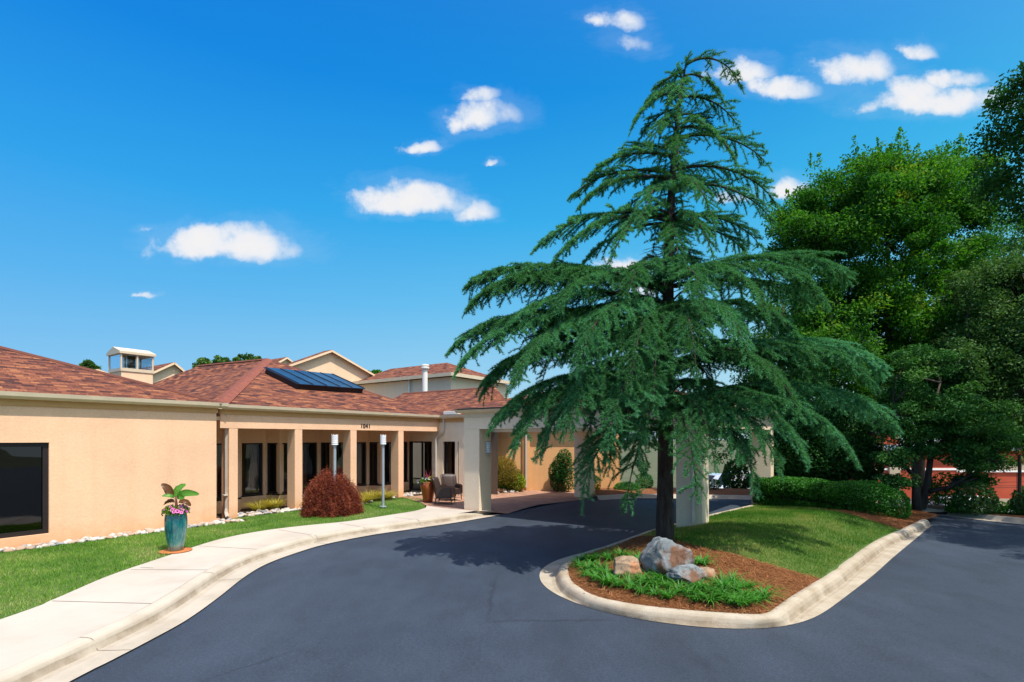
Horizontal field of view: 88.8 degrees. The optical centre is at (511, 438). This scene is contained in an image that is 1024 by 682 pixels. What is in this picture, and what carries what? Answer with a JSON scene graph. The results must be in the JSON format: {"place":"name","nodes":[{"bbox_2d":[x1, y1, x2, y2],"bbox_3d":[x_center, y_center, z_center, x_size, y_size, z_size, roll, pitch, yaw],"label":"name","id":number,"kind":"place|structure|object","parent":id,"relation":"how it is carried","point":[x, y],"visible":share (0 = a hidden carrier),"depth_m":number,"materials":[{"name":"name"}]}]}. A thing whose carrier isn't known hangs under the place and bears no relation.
{"place":"outdoors","nodes":[
{"label":"outdoors","id":0,"kind":"place"},
{"bbox_2d":[0,496,424,618],"bbox_3d":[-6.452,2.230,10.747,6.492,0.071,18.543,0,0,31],"label":"lawn grass","id":1,"kind":"structure","parent":0,"point":[120,550],"depth_m":10.14,"materials":[{"name":"plant"}]},
{"bbox_2d":[159,547,191,553],"bbox_3d":[-6.707,2.247,10.425,0.570,0.022,0.570,0,0,0],"label":"plant saucer","id":2,"kind":"object","parent":1,"relation":"on","point":[185,549],"visible":0.77,"depth_m":10.30,"materials":[{"name":"ceramic"}]},
{"bbox_2d":[164,512,187,550],"bbox_3d":[-6.707,1.845,10.425,0.400,0.779,0.400,0,0,0],"label":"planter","id":3,"kind":"object","parent":2,"relation":"on","point":[175,528],"visible":0.84,"depth_m":10.29,"materials":[{"name":"teal ceramic"}]},
{"bbox_2d":[161,504,189,516],"bbox_3d":[-6.703,1.426,10.435,0.520,0.224,0.529,0,0,0],"label":"petunia","id":4,"kind":"object","parent":3,"relation":"in","point":[180,509],"visible":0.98,"depth_m":10.29,"materials":[{"name":"pink plant"}]},
{"bbox_2d":[161,483,198,507],"bbox_3d":[-6.574,1.214,10.388,0.883,0.635,0.263,0,0,5],"label":"banana plant","id":5,"kind":"object","parent":3,"relation":"on","point":[178,492],"visible":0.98,"depth_m":10.40,"materials":[{"name":"green plant"}]},
{"bbox_2d":[299,466,364,517],"bbox_3d":[-5.381,1.684,15.642,2.048,1.770,2.010,0,0,0],"label":"red maple","id":6,"kind":"object","parent":1,"relation":"on","point":[326,495],"visible":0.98,"depth_m":15.13,"materials":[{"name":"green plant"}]},
{"bbox_2d":[331,434,338,512],"bbox_3d":[-5.308,1.055,15.649,0.220,2.350,0.220,0,0,0],"label":"lamp post","id":7,"kind":"object","parent":1,"relation":"on","point":[334,441],"visible":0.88,"depth_m":15.61,"materials":[{"name":"metal"}]},
{"bbox_2d":[380,434,386,506],"bbox_3d":[-4.178,1.055,16.937,0.220,2.350,0.220,0,0,-23],"label":"lamp post","id":8,"kind":"object","parent":1,"relation":"on","point":[383,440],"visible":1,"depth_m":16.90,"materials":[{"name":"metal"}]},
{"bbox_2d":[377,487,400,499],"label":"ornamental grass","id":9,"kind":"object","parent":1,"relation":"on","point":[388,495],"depth_m":19.09,"materials":[{"name":"plant"}]},
{"bbox_2d":[43,490,419,547],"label":"stone bed soil","id":10,"kind":"structure","parent":0,"point":[245,510],"depth_m":16.39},
{"bbox_2d":[358,489,381,500],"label":"ornamental grass","id":11,"kind":"object","parent":10,"relation":"on","point":[373,497],"depth_m":18.77,"materials":[{"name":"plant"}]},
{"bbox_2d":[0,506,490,670],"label":"sidewalk","id":12,"kind":"structure","parent":0,"point":[45,627],"depth_m":7.69,"materials":[{"name":"concrete"}]},
{"bbox_2d":[240,499,275,511],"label":"ornamental grass","id":13,"kind":"object","parent":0,"point":[255,507],"depth_m":16.04,"materials":[{"name":"plant"}]},
{"bbox_2d":[246,493,286,509],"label":"ornamental grass","id":14,"kind":"object","parent":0,"point":[275,501],"depth_m":16.47,"materials":[{"name":"plant"}]},
{"bbox_2d":[403,490,584,513],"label":"brick paving","id":15,"kind":"structure","parent":0,"point":[507,502],"depth_m":19.74,"materials":[{"name":"brick"}]},
{"bbox_2d":[421,482,433,501],"bbox_3d":[-2.974,1.897,18.493,0.524,0.710,0.524,0,0,0],"label":"urn","id":16,"kind":"object","parent":15,"relation":"on","point":[427,489],"visible":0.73,"depth_m":18.30,"materials":[{"name":"ceramic"}]},
{"bbox_2d":[431,477,455,503],"bbox_3d":[-2.410,1.800,18.130,0.790,0.913,0.660,0,0,6],"label":"wicker armchair","id":17,"kind":"object","parent":15,"relation":"on","point":[440,491],"visible":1,"depth_m":17.85,"materials":[{"name":"wicker"}]},
{"bbox_2d":[440,474,462,499],"bbox_3d":[-2.274,1.800,19.361,0.660,0.913,0.790,0,0,-28],"label":"wicker armchair","id":18,"kind":"object","parent":15,"relation":"on","point":[448,480],"visible":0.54,"depth_m":19.55,"materials":[{"name":"wicker"}]},
{"bbox_2d":[498,454,523,487],"bbox_3d":[-0.548,1.544,23.308,2.290,1.734,1.995,0,0,0],"label":"amber maple","id":19,"kind":"object","parent":15,"relation":"on","point":[504,471],"visible":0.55,"depth_m":22.99,"materials":[{"name":"yellow plant"}]},
{"bbox_2d":[503,473,525,491],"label":"leafy shrub","id":20,"kind":"object","parent":15,"relation":"on","point":[518,487],"visible":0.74,"depth_m":23.16,"materials":[{"name":"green plant"}]},
{"bbox_2d":[548,448,573,491],"bbox_3d":[2.194,1.438,23.310,1.203,1.964,0.978,0,0,0],"label":"upright shrub","id":21,"kind":"object","parent":15,"relation":"on","point":[560,463],"visible":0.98,"depth_m":23.16,"materials":[{"name":"green plant"}]},
{"bbox_2d":[0,0,1023,440],"label":"sky","id":22,"kind":"structure","parent":0,"point":[182,182],"materials":[{"name":"blue"}]},
{"bbox_2d":[6,496,1023,681],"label":"driveway","id":23,"kind":"structure","parent":0,"point":[941,599],"depth_m":6.73,"materials":[{"name":"asphalt"}]},
{"bbox_2d":[0,513,496,681],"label":"curb and gutter","id":24,"kind":"structure","parent":23,"relation":"on","point":[72,659],"depth_m":7.01,"materials":[{"name":"concrete"}]},
{"bbox_2d":[454,390,778,526],"bbox_3d":[3.804,0.279,17.486,7.865,4.442,8.486,0,0,37],"label":"entrance canopy","id":25,"kind":"object","parent":23,"relation":"on","point":[477,471],"visible":0.41,"depth_m":16.27,"materials":[{"name":"beige paint"}]},
{"bbox_2d":[595,494,750,499],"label":"back kerb","id":26,"kind":"structure","parent":23,"relation":"on","point":[654,496],"depth_m":20.71,"materials":[{"name":"concrete"}]},
{"bbox_2d":[539,505,932,628],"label":"island kerb","id":27,"kind":"structure","parent":23,"relation":"on","point":[838,584],"depth_m":7.73,"materials":[{"name":"concrete"}]},
{"bbox_2d":[758,126,1022,480],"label":"maple tree","id":28,"kind":"object","parent":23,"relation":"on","point":[887,201],"visible":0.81,"depth_m":18.29,"materials":[{"name":"green plant"}]},
{"bbox_2d":[922,509,951,514],"bbox_3d":[13.383,2.340,16.516,1.000,0.140,0.410,0,0,0],"label":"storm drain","id":29,"kind":"object","parent":23,"relation":"on","point":[938,512],"visible":0.4,"depth_m":16.32,"materials":[{"name":"concrete"}]},
{"bbox_2d":[864,343,1023,510],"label":"tree","id":30,"kind":"object","parent":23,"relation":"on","point":[933,423],"visible":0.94,"depth_m":15.92,"materials":[{"name":"plant"}]},
{"bbox_2d":[963,61,1023,225],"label":"overhanging tree","id":31,"kind":"object","parent":23,"relation":"on","point":[998,180],"visible":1,"depth_m":12.55,"materials":[{"name":"plant"}]},
{"bbox_2d":[595,487,750,495],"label":"mulch bank","id":32,"kind":"structure","parent":0,"point":[653,490],"depth_m":21.52,"materials":[{"name":"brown wood"}]},
{"bbox_2d":[613,481,640,490],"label":"shrub","id":33,"kind":"object","parent":32,"relation":"on","point":[638,487],"visible":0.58,"depth_m":22.11,"materials":[{"name":"green plant"}]},
{"bbox_2d":[635,473,653,487],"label":"leafy shrub","id":34,"kind":"object","parent":32,"relation":"on","point":[644,483],"visible":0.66,"depth_m":22.87,"materials":[{"name":"green plant"}]},
{"bbox_2d":[709,479,721,489],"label":"shrub","id":35,"kind":"object","parent":32,"relation":"on","point":[715,486],"visible":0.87,"depth_m":22.09,"materials":[{"name":"green plant"}]},
{"bbox_2d":[721,458,749,488],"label":"dark shrub","id":36,"kind":"object","parent":32,"relation":"on","point":[730,480],"visible":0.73,"depth_m":23.28,"materials":[{"name":"green plant"}]},
{"bbox_2d":[411,440,937,495],"bbox_3d":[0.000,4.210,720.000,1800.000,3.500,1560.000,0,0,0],"label":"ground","id":37,"kind":"structure","parent":0,"point":[652,457],"depth_m":122.54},
{"bbox_2d":[78,359,100,369],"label":"distant tree","id":38,"kind":"object","parent":37,"relation":"on","point":[88,363],"visible":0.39,"depth_m":59.56,"materials":[{"name":"green plant"}]},
{"bbox_2d":[142,362,184,382],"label":"gabled block","id":39,"kind":"structure","parent":37,"relation":"on","point":[163,371],"depth_m":33.79,"materials":[{"name":"paint"}]},
{"bbox_2d":[192,357,211,367],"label":"distant tree","id":40,"kind":"object","parent":37,"relation":"on","point":[202,360],"visible":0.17,"depth_m":61.25,"materials":[{"name":"green plant"}]},
{"bbox_2d":[211,355,231,363],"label":"distant tree","id":41,"kind":"object","parent":37,"relation":"on","point":[221,359],"visible":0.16,"depth_m":61.33,"materials":[{"name":"green plant"}]},
{"bbox_2d":[231,352,261,360],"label":"distant tree","id":42,"kind":"object","parent":37,"relation":"on","point":[250,356],"visible":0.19,"depth_m":61.17,"materials":[{"name":"green plant"}]},
{"bbox_2d":[271,357,292,363],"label":"gabled block","id":43,"kind":"structure","parent":37,"relation":"on","point":[285,360],"depth_m":39.99,"materials":[{"name":"paint"}]},
{"bbox_2d":[0,346,619,547],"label":"hotel building","id":44,"kind":"structure","parent":37,"relation":"on","point":[87,452],"depth_m":13.74,"materials":[{"name":"beige paint"}]},
{"bbox_2d":[0,442,47,538],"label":"window","id":45,"kind":"structure","parent":44,"relation":"in","point":[23,466],"depth_m":10.91,"materials":[{"name":"black glass"}]},
{"bbox_2d":[106,347,155,383],"bbox_3d":[-14.761,-2.031,20.254,1.310,2.862,1.198,0,0,35],"label":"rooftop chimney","id":46,"kind":"object","parent":44,"relation":"on","point":[115,355],"visible":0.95,"depth_m":19.98,"materials":[{"name":"paint"}]},
{"bbox_2d":[216,443,241,500],"bbox_3d":[-8.748,1.030,15.938,0.546,1.740,0.886,0,0,8],"label":"window","id":47,"kind":"structure","parent":44,"relation":"in","point":[219,445],"depth_m":15.83,"materials":[{"name":"black glass"}]},
{"bbox_2d":[241,443,262,496],"bbox_3d":[-8.553,1.030,17.106,0.468,1.740,0.814,0,0,15],"label":"window","id":48,"kind":"structure","parent":44,"relation":"in","point":[251,452],"depth_m":17.13,"materials":[{"name":"black glass"}]},
{"bbox_2d":[266,443,282,494],"bbox_3d":[-7.930,1.030,17.466,0.596,1.740,0.187,0,0,12],"label":"window","id":49,"kind":"structure","parent":44,"relation":"in","point":[271,447],"depth_m":17.49,"materials":[{"name":"black glass"}]},
{"bbox_2d":[277,443,303,494],"bbox_3d":[-7.515,1.030,17.712,0.546,1.740,0.886,0,0,8],"label":"window","id":50,"kind":"structure","parent":44,"relation":"in","point":[285,444],"depth_m":17.60,"materials":[{"name":"black glass"}]},
{"bbox_2d":[303,442,316,490],"bbox_3d":[-7.349,1.030,18.840,0.406,1.740,0.723,0,0,18],"label":"window","id":51,"kind":"structure","parent":44,"relation":"in","point":[309,449],"depth_m":18.89,"materials":[{"name":"black glass"}]},
{"bbox_2d":[263,367,364,392],"bbox_3d":[-7.549,-2.198,20.176,1.869,1.021,3.253,0,0,31],"label":"solar panel","id":52,"kind":"object","parent":44,"relation":"attached to","point":[306,380],"visible":0.97,"depth_m":19.72,"materials":[{"name":"blue glass"}]},
{"bbox_2d":[321,442,330,475],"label":"window","id":53,"kind":"structure","parent":44,"relation":"in","point":[324,445],"depth_m":19.17,"materials":[{"name":"black glass"}]},
{"bbox_2d":[336,442,342,476],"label":"window","id":54,"kind":"structure","parent":44,"relation":"in","point":[339,449],"depth_m":19.37,"materials":[{"name":"black glass"}]},
{"bbox_2d":[357,442,367,485],"bbox_3d":[-6.094,1.030,20.597,0.525,1.740,0.856,0,0,8],"label":"window","id":55,"kind":"structure","parent":44,"relation":"in","point":[361,446],"depth_m":20.80,"materials":[{"name":"black glass"}]},
{"bbox_2d":[369,442,381,485],"bbox_3d":[-5.476,1.030,20.997,0.596,1.740,0.187,0,0,12],"label":"window","id":56,"kind":"structure","parent":44,"relation":"in","point":[373,445],"depth_m":21.02,"materials":[{"name":"black glass"}]},
{"bbox_2d":[378,442,390,485],"bbox_3d":[-5.061,1.030,21.243,0.546,1.740,0.886,0,0,8],"label":"window","id":57,"kind":"structure","parent":44,"relation":"in","point":[387,448],"depth_m":21.28,"materials":[{"name":"black glass"}]},
{"bbox_2d":[404,442,407,481],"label":"window","id":58,"kind":"structure","parent":44,"relation":"in","point":[405,443],"depth_m":22.72,"materials":[{"name":"black glass"}]},
{"bbox_2d":[410,441,431,489],"bbox_3d":[-3.848,1.195,22.451,1.176,2.110,0.860,0,0,0],"label":"glass door","id":59,"kind":"structure","parent":44,"relation":"in","point":[420,451],"depth_m":22.56,"materials":[{"name":"black glass"}]},
{"bbox_2d":[421,364,428,391],"bbox_3d":[-4.667,-2.582,28.000,0.467,2.763,0.467,0,0,0],"label":"vent pipe","id":60,"kind":"object","parent":44,"relation":"on","point":[424,367],"visible":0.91,"depth_m":27.87,"materials":[{"name":"metal"}]},
{"bbox_2d":[286,350,374,384],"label":"gabled block","id":61,"kind":"structure","parent":37,"relation":"on","point":[333,362],"depth_m":33.18,"materials":[{"name":"paint"}]},
{"bbox_2d":[352,363,509,398],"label":"wing","id":62,"kind":"structure","parent":37,"relation":"on","point":[392,383],"depth_m":32.47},
{"bbox_2d":[709,286,902,464],"bbox_3d":[13.262,-2.297,24.646,9.189,9.993,5.542,0,0,21],"label":"background tree","id":63,"kind":"object","parent":37,"relation":"on","point":[757,335],"visible":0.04,"depth_m":24.36,"materials":[{"name":"plant"}]},
{"bbox_2d":[843,429,1023,504],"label":"red store","id":64,"kind":"structure","parent":37,"relation":"on","point":[1009,478],"depth_m":44.00,"materials":[{"name":"brick"}]},
{"bbox_2d":[880,222,1023,487],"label":"background tree","id":65,"kind":"object","parent":37,"relation":"on","point":[1009,243],"visible":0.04,"depth_m":23.43,"materials":[{"name":"plant"}]},
{"bbox_2d":[926,508,1023,524],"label":"road kerb","id":66,"kind":"structure","parent":37,"relation":"on","point":[1006,519],"depth_m":15.35,"materials":[{"name":"concrete"}]},
{"bbox_2d":[926,504,1023,517],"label":"roadside mulch bed","id":67,"kind":"object","parent":37,"relation":"on","point":[943,507],"visible":0.26,"depth_m":15.66,"materials":[{"name":"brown wood"}]},
{"bbox_2d":[920,472,972,506],"bbox_3d":[15.736,2.036,19.034,2.169,1.637,1.376,0,0,0],"label":"young tree","id":68,"kind":"object","parent":67,"relation":"on","point":[944,495],"visible":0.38,"depth_m":18.91,"materials":[{"name":"green plant"}]},
{"bbox_2d":[944,504,970,513],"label":"shrub","id":69,"kind":"object","parent":67,"relation":"on","point":[948,508],"visible":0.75,"depth_m":16.04,"materials":[{"name":"green plant"}]},
{"bbox_2d":[909,243,1023,459],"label":"greyish tree","id":70,"kind":"object","parent":67,"relation":"on","point":[997,352],"visible":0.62,"depth_m":16.80,"materials":[{"name":"green plant"}]},
{"bbox_2d":[951,480,999,515],"bbox_3d":[14.033,1.803,15.813,1.215,1.078,1.076,0,0,0],"label":"olive shrub","id":71,"kind":"object","parent":67,"relation":"on","point":[973,504],"visible":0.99,"depth_m":15.63,"materials":[{"name":"green plant"}]},
{"bbox_2d":[985,504,1008,513],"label":"round shrub","id":72,"kind":"object","parent":67,"relation":"on","point":[1000,509],"visible":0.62,"depth_m":15.59,"materials":[{"name":"green plant"}]},
{"bbox_2d":[1003,504,1023,514],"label":"round shrub","id":73,"kind":"object","parent":67,"relation":"on","point":[1011,511],"visible":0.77,"depth_m":15.46,"materials":[{"name":"green plant"}]},
{"bbox_2d":[1009,486,1023,514],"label":"olive shrub","id":74,"kind":"object","parent":67,"relation":"on","point":[1014,494],"visible":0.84,"depth_m":15.39,"materials":[{"name":"green plant"}]},
{"bbox_2d":[1017,455,1021,513],"bbox_3d":[14.964,1.419,15.400,0.109,1.862,0.109,0,0,0],"label":"utility pole","id":75,"kind":"object","parent":67,"relation":"on","point":[1019,487],"visible":0.66,"depth_m":15.37,"materials":[{"name":"wood"}]},
{"bbox_2d":[565,505,937,613],"bbox_3d":[7.010,2.123,12.906,5.190,0.398,15.885,0,0,40],"label":"pine straw","id":76,"kind":"object","parent":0,"point":[631,543],"visible":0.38,"depth_m":8.28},
{"bbox_2d":[575,549,613,561],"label":"liriope clump","id":77,"kind":"object","parent":76,"relation":"on","point":[589,556],"visible":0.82,"depth_m":9.32,"materials":[{"name":"plant"}]},
{"bbox_2d":[577,567,612,580],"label":"liriope clump","id":78,"kind":"object","parent":76,"relation":"on","point":[591,575],"visible":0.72,"depth_m":8.20,"materials":[{"name":"plant"}]},
{"bbox_2d":[584,559,613,570],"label":"liriope clump","id":79,"kind":"object","parent":76,"relation":"on","point":[598,566],"visible":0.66,"depth_m":8.62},
{"bbox_2d":[586,570,627,586],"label":"liriope clump","id":80,"kind":"object","parent":76,"relation":"on","point":[604,581],"visible":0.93,"depth_m":7.87,"materials":[{"name":"plant"}]},
{"bbox_2d":[591,549,622,560],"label":"liriope clump","id":81,"kind":"object","parent":76,"relation":"on","point":[608,557],"visible":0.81,"depth_m":9.11,"materials":[{"name":"plant"}]},
{"bbox_2d":[601,545,643,558],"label":"liriope clump","id":82,"kind":"object","parent":76,"relation":"on","point":[620,553],"visible":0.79,"depth_m":9.04,"materials":[{"name":"plant"}]},
{"bbox_2d":[613,555,642,577],"bbox_3d":[1.804,2.051,8.132,0.477,0.419,0.446,0,0,0],"label":"boulder","id":83,"kind":"object","parent":76,"relation":"on","point":[623,564],"visible":0.77,"depth_m":7.99,"materials":[{"name":"stone"}]},
{"bbox_2d":[607,571,651,590],"bbox_3d":[1.731,2.100,7.652,0.703,0.209,0.704,0,0,-45],"label":"liriope clump","id":84,"kind":"object","parent":76,"relation":"on","point":[628,582],"visible":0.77,"depth_m":7.68,"materials":[{"name":"plant"}]},
{"bbox_2d":[624,578,658,595],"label":"liriope clump","id":85,"kind":"object","parent":76,"relation":"on","point":[643,590],"visible":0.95,"depth_m":7.47,"materials":[{"name":"plant"}]},
{"bbox_2d":[629,569,667,587],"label":"liriope clump","id":86,"kind":"object","parent":76,"relation":"on","point":[650,582],"visible":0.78,"depth_m":7.67,"materials":[{"name":"plant"}]},
{"bbox_2d":[632,582,666,596],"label":"liriope clump","id":87,"kind":"object","parent":76,"relation":"on","point":[654,592],"visible":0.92,"depth_m":7.41,"materials":[{"name":"plant"}]},
{"bbox_2d":[639,536,694,575],"bbox_3d":[2.391,1.892,8.033,0.812,0.747,0.587,0,0,0],"label":"boulder","id":88,"kind":"object","parent":76,"relation":"on","point":[661,555],"visible":0.73,"depth_m":7.87,"materials":[{"name":"stone"}]},
{"bbox_2d":[657,587,688,599],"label":"liriope clump","id":89,"kind":"object","parent":76,"relation":"on","point":[668,595],"visible":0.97,"depth_m":7.26,"materials":[{"name":"plant"}]},
{"bbox_2d":[654,578,698,592],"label":"liriope clump","id":90,"kind":"object","parent":76,"relation":"on","point":[678,587],"visible":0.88,"depth_m":7.45,"materials":[{"name":"plant"}]},
{"bbox_2d":[666,564,705,585],"bbox_3d":[2.608,2.037,7.749,0.593,0.335,0.443,0,0,-26],"label":"boulder","id":91,"kind":"object","parent":76,"relation":"on","point":[690,573],"visible":0.78,"depth_m":7.62,"materials":[{"name":"stone"}]},
{"bbox_2d":[669,581,717,597],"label":"liriope clump","id":92,"kind":"object","parent":76,"relation":"on","point":[688,590],"visible":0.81,"depth_m":7.31,"materials":[{"name":"plant"}]},
{"bbox_2d":[677,578,718,591],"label":"liriope clump","id":93,"kind":"object","parent":76,"relation":"on","point":[699,583],"visible":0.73,"depth_m":7.38,"materials":[{"name":"plant"}]},
{"bbox_2d":[680,590,716,602],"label":"liriope clump","id":94,"kind":"object","parent":76,"relation":"on","point":[695,600],"visible":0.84,"depth_m":7.12,"materials":[{"name":"plant"}]},
{"bbox_2d":[694,550,717,565],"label":"liriope clump","id":95,"kind":"object","parent":76,"relation":"on","point":[704,561],"visible":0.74,"depth_m":8.36,"materials":[{"name":"plant"}]},
{"bbox_2d":[699,567,715,580],"bbox_3d":[2.870,2.042,7.736,0.262,0.273,0.230,0,0,36],"label":"boulder","id":96,"kind":"object","parent":76,"relation":"on","point":[708,572],"visible":0.59,"depth_m":7.65,"materials":[{"name":"stone"}]},
{"bbox_2d":[687,590,735,605],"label":"liriope clump","id":97,"kind":"object","parent":76,"relation":"on","point":[709,600],"visible":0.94,"depth_m":7.05,"materials":[{"name":"plant"}]},
{"bbox_2d":[698,568,738,589],"bbox_3d":[2.959,2.026,7.452,0.705,0.226,0.817,0,0,13],"label":"liriope clump","id":98,"kind":"object","parent":76,"relation":"on","point":[726,583],"visible":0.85,"depth_m":7.48,"materials":[{"name":"plant"}]},
{"bbox_2d":[703,580,741,598],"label":"liriope clump","id":99,"kind":"object","parent":76,"relation":"on","point":[722,590],"visible":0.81,"depth_m":7.22,"materials":[{"name":"plant"}]},
{"bbox_2d":[716,568,752,584],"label":"liriope clump","id":100,"kind":"object","parent":76,"relation":"on","point":[732,578],"visible":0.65,"depth_m":7.71,"materials":[{"name":"plant"}]},
{"bbox_2d":[720,577,751,593],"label":"liriope clump","id":101,"kind":"object","parent":76,"relation":"on","point":[736,585],"visible":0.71,"depth_m":7.37,"materials":[{"name":"plant"}]},
{"bbox_2d":[717,590,755,609],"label":"liriope clump","id":102,"kind":"object","parent":76,"relation":"on","point":[733,601],"visible":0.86,"depth_m":6.97,"materials":[{"name":"plant"}]},
{"bbox_2d":[719,588,768,609],"bbox_3d":[3.076,2.137,6.937,0.762,0.209,0.827,0,0,28],"label":"liriope clump","id":103,"kind":"object","parent":76,"relation":"on","point":[744,602],"visible":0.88,"depth_m":6.94,"materials":[{"name":"plant"}]},
{"bbox_2d":[732,574,769,591],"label":"liriope clump","id":104,"kind":"object","parent":76,"relation":"on","point":[751,585],"visible":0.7,"depth_m":7.52,"materials":[{"name":"plant"}]},
{"bbox_2d":[746,588,770,603],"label":"liriope clump","id":105,"kind":"object","parent":76,"relation":"on","point":[759,600],"visible":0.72,"depth_m":7.09,"materials":[{"name":"plant"}]},
{"bbox_2d":[743,584,792,599],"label":"liriope clump","id":106,"kind":"object","parent":76,"relation":"on","point":[765,591],"visible":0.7,"depth_m":7.26,"materials":[{"name":"plant"}]},
{"bbox_2d":[774,402,885,480],"bbox_3d":[11.091,0.457,18.932,4.001,3.726,2.678,0,0,20],"label":"holly shrub","id":107,"kind":"object","parent":76,"relation":"on","point":[824,465],"visible":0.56,"depth_m":18.08,"materials":[{"name":"green plant"}]},
{"bbox_2d":[751,476,911,518],"bbox_3d":[9.930,1.787,16.476,2.060,1.098,4.772,0,0,-22],"label":"hedge","id":108,"kind":"object","parent":76,"relation":"on","point":[862,495],"visible":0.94,"depth_m":15.56,"materials":[{"name":"green plant"}]},
{"bbox_2d":[642,503,900,578],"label":"island grass","id":109,"kind":"structure","parent":0,"point":[756,511],"depth_m":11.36,"materials":[{"name":"plant"}]},
{"bbox_2d":[444,48,905,540],"bbox_3d":[3.098,-2.799,10.519,8.893,9.897,4.523,0,0,-9],"label":"cedar tree","id":110,"kind":"object","parent":109,"relation":"on","point":[641,382],"visible":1,"depth_m":9.66,"materials":[{"name":"green plant"}]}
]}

